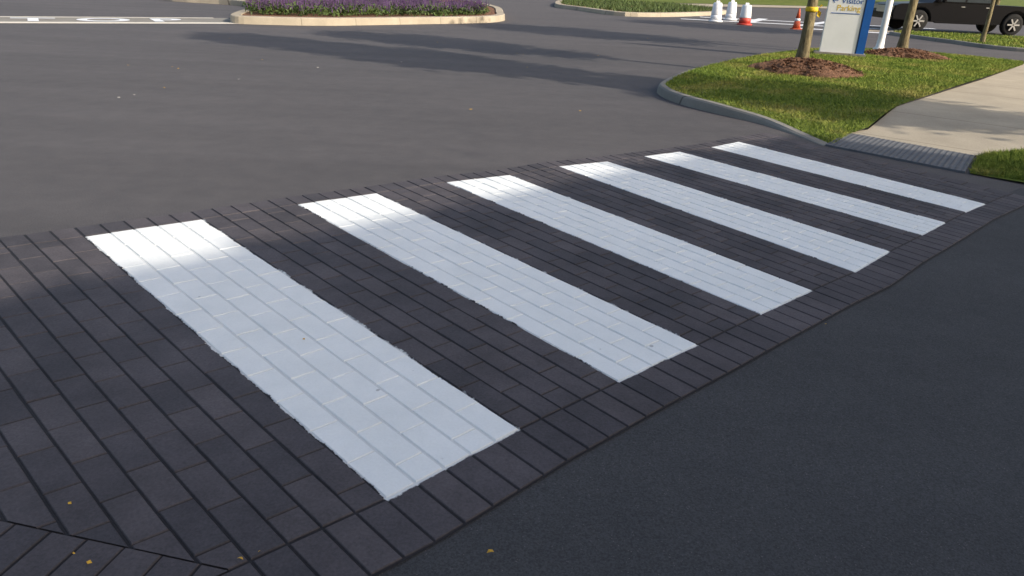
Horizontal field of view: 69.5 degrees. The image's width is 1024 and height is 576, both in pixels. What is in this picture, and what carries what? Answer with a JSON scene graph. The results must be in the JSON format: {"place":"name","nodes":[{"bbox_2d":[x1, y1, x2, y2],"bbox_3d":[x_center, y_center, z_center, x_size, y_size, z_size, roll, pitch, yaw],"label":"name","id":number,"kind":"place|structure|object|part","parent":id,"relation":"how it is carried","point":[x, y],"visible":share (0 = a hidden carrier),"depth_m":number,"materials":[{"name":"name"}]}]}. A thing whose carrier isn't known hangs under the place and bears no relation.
{"place":"outdoors","nodes":[
{"label":"outdoors","id":0,"kind":"place"},
{"bbox_2d":[0,0,1023,237],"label":"asphalt road","id":1,"kind":"structure","parent":0,"point":[226,116],"depth_m":9.50,"materials":[{"name":"grey asphalt"}]},
{"bbox_2d":[0,16,236,23],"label":"road marking","id":2,"kind":"object","parent":1,"relation":"on","point":[125,20],"visible":0.99,"depth_m":19.49,"materials":[{"name":"beige paint"}]},
{"bbox_2d":[165,0,504,25],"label":"planter island","id":3,"kind":"structure","parent":1,"relation":"on","point":[495,14],"depth_m":22.08,"materials":[{"name":"concrete"}]},
{"bbox_2d":[243,0,490,16],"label":"salvia plants","id":4,"kind":"object","parent":3,"relation":"on","point":[379,7],"visible":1,"depth_m":23.07,"materials":[{"name":"purple plant"}]},
{"bbox_2d":[68,38,826,563],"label":"fallen leaves","id":5,"kind":"object","parent":1,"relation":"on","point":[304,338],"visible":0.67,"depth_m":2.18,"materials":[{"name":"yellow plant"}]},
{"bbox_2d":[0,133,1023,575],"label":"brick crosswalk","id":6,"kind":"structure","parent":1,"relation":"on","point":[180,395],"depth_m":3.48,"materials":[{"name":"brick"}]},
{"bbox_2d":[554,0,725,16],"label":"island","id":7,"kind":"structure","parent":1,"relation":"on","point":[633,8],"depth_m":36.48,"materials":[{"name":"concrete"}]},
{"bbox_2d":[708,0,722,21],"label":"traffic drum","id":8,"kind":"object","parent":1,"relation":"on","point":[716,14],"visible":1,"depth_m":31.14,"materials":[{"name":"white plastic"}]},
{"bbox_2d":[723,0,736,20],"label":"traffic drum","id":9,"kind":"object","parent":1,"relation":"on","point":[731,11],"visible":0.98,"depth_m":32.97,"materials":[{"name":"white plastic"}]},
{"bbox_2d":[737,3,751,24],"bbox_3d":[9.442,-11.065,29.791,0.600,0.840,0.600,3,23,0],"label":"traffic drum","id":10,"kind":"object","parent":1,"relation":"on","point":[745,15],"visible":1,"depth_m":29.66,"materials":[{"name":"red plastic"}]},
{"bbox_2d":[790,9,801,29],"bbox_3d":[11.013,-10.364,28.430,0.360,0.750,0.360,3,23,0],"label":"traffic cone","id":11,"kind":"object","parent":1,"relation":"on","point":[796,25],"visible":0.98,"depth_m":28.40,"materials":[{"name":"orange plastic"}]},
{"bbox_2d":[690,17,933,33],"bbox_3d":[12.969,-11.552,32.340,10.217,0.004,7.872,13,25,24],"label":"parking marking","id":12,"kind":"object","parent":1,"relation":"on","point":[760,19],"visible":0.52,"depth_m":32.46,"materials":[{"name":"white paint"}]},
{"bbox_2d":[657,47,1023,145],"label":"traffic island","id":13,"kind":"structure","parent":1,"relation":"on","point":[821,99],"depth_m":11.64,"materials":[{"name":"plant"}]},
{"bbox_2d":[796,0,822,57],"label":"street tree","id":14,"kind":"object","parent":13,"relation":"on","point":[811,10],"visible":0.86,"depth_m":13.37,"materials":[{"name":"brown plant"}]},
{"bbox_2d":[813,0,874,56],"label":"visitor parking sign","id":15,"kind":"object","parent":13,"relation":"on","point":[846,27],"visible":0.98,"depth_m":16.69,"materials":[{"name":"white metal"}]},
{"bbox_2d":[873,0,893,48],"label":"lamp post","id":16,"kind":"object","parent":13,"relation":"on","point":[884,25],"visible":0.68,"depth_m":18.77,"materials":[{"name":"white metal"}]},
{"bbox_2d":[896,0,917,47],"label":"street tree","id":17,"kind":"object","parent":13,"relation":"on","point":[903,41],"visible":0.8,"depth_m":17.82,"materials":[{"name":"brown plant"}]},
{"bbox_2d":[872,0,1023,35],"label":"pickup truck","id":18,"kind":"object","parent":1,"relation":"on","point":[1008,20],"visible":0.83,"depth_m":30.18,"materials":[{"name":"black paint"}]},
{"label":"front window","id":19,"kind":"part","parent":18,"relation":"part of","materials":[{"name":"grey glass"}]},
{"label":"rear window","id":20,"kind":"part","parent":18,"relation":"part of","materials":[{"name":"grey glass"}]},
{"bbox_2d":[376,188,1023,575],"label":"asphalt lane","id":21,"kind":"structure","parent":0,"point":[878,434],"depth_m":2.66,"materials":[{"name":"grey asphalt"}]},
{"bbox_2d":[679,3,826,7],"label":"sidewalk","id":22,"kind":"structure","parent":0,"point":[726,5],"depth_m":54.12,"materials":[{"name":"concrete"}]},
{"bbox_2d":[620,0,1023,6],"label":"lawn","id":23,"kind":"structure","parent":0,"point":[788,2],"depth_m":63.63,"materials":[{"name":"green plant"}]},
{"bbox_2d":[825,133,974,173],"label":"tactile paving","id":24,"kind":"structure","parent":0,"point":[954,161],"depth_m":7.79,"materials":[{"name":"grey concrete"}]},
{"bbox_2d":[852,64,1023,154],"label":"sidewalk","id":25,"kind":"structure","parent":0,"point":[978,117],"depth_m":9.42,"materials":[{"name":"concrete"}]},
{"bbox_2d":[889,30,1023,51],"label":"roadside lawn","id":26,"kind":"structure","parent":0,"point":[1010,42],"depth_m":25.25,"materials":[{"name":"plant"}]},
{"bbox_2d":[979,0,995,41],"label":"street tree","id":27,"kind":"object","parent":26,"relation":"on","point":[986,26],"visible":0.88,"depth_m":23.85,"materials":[{"name":"brown plant"}]},
{"bbox_2d":[906,0,1023,5],"bbox_3d":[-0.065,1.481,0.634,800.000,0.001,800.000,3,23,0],"label":"ground","id":28,"kind":"structure","parent":0,"point":[1013,2],"depth_m":139.86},
{"bbox_2d":[967,147,1023,181],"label":"corner lawn","id":29,"kind":"structure","parent":0,"point":[1006,164],"depth_m":7.26,"materials":[{"name":"green plant"}]}
]}

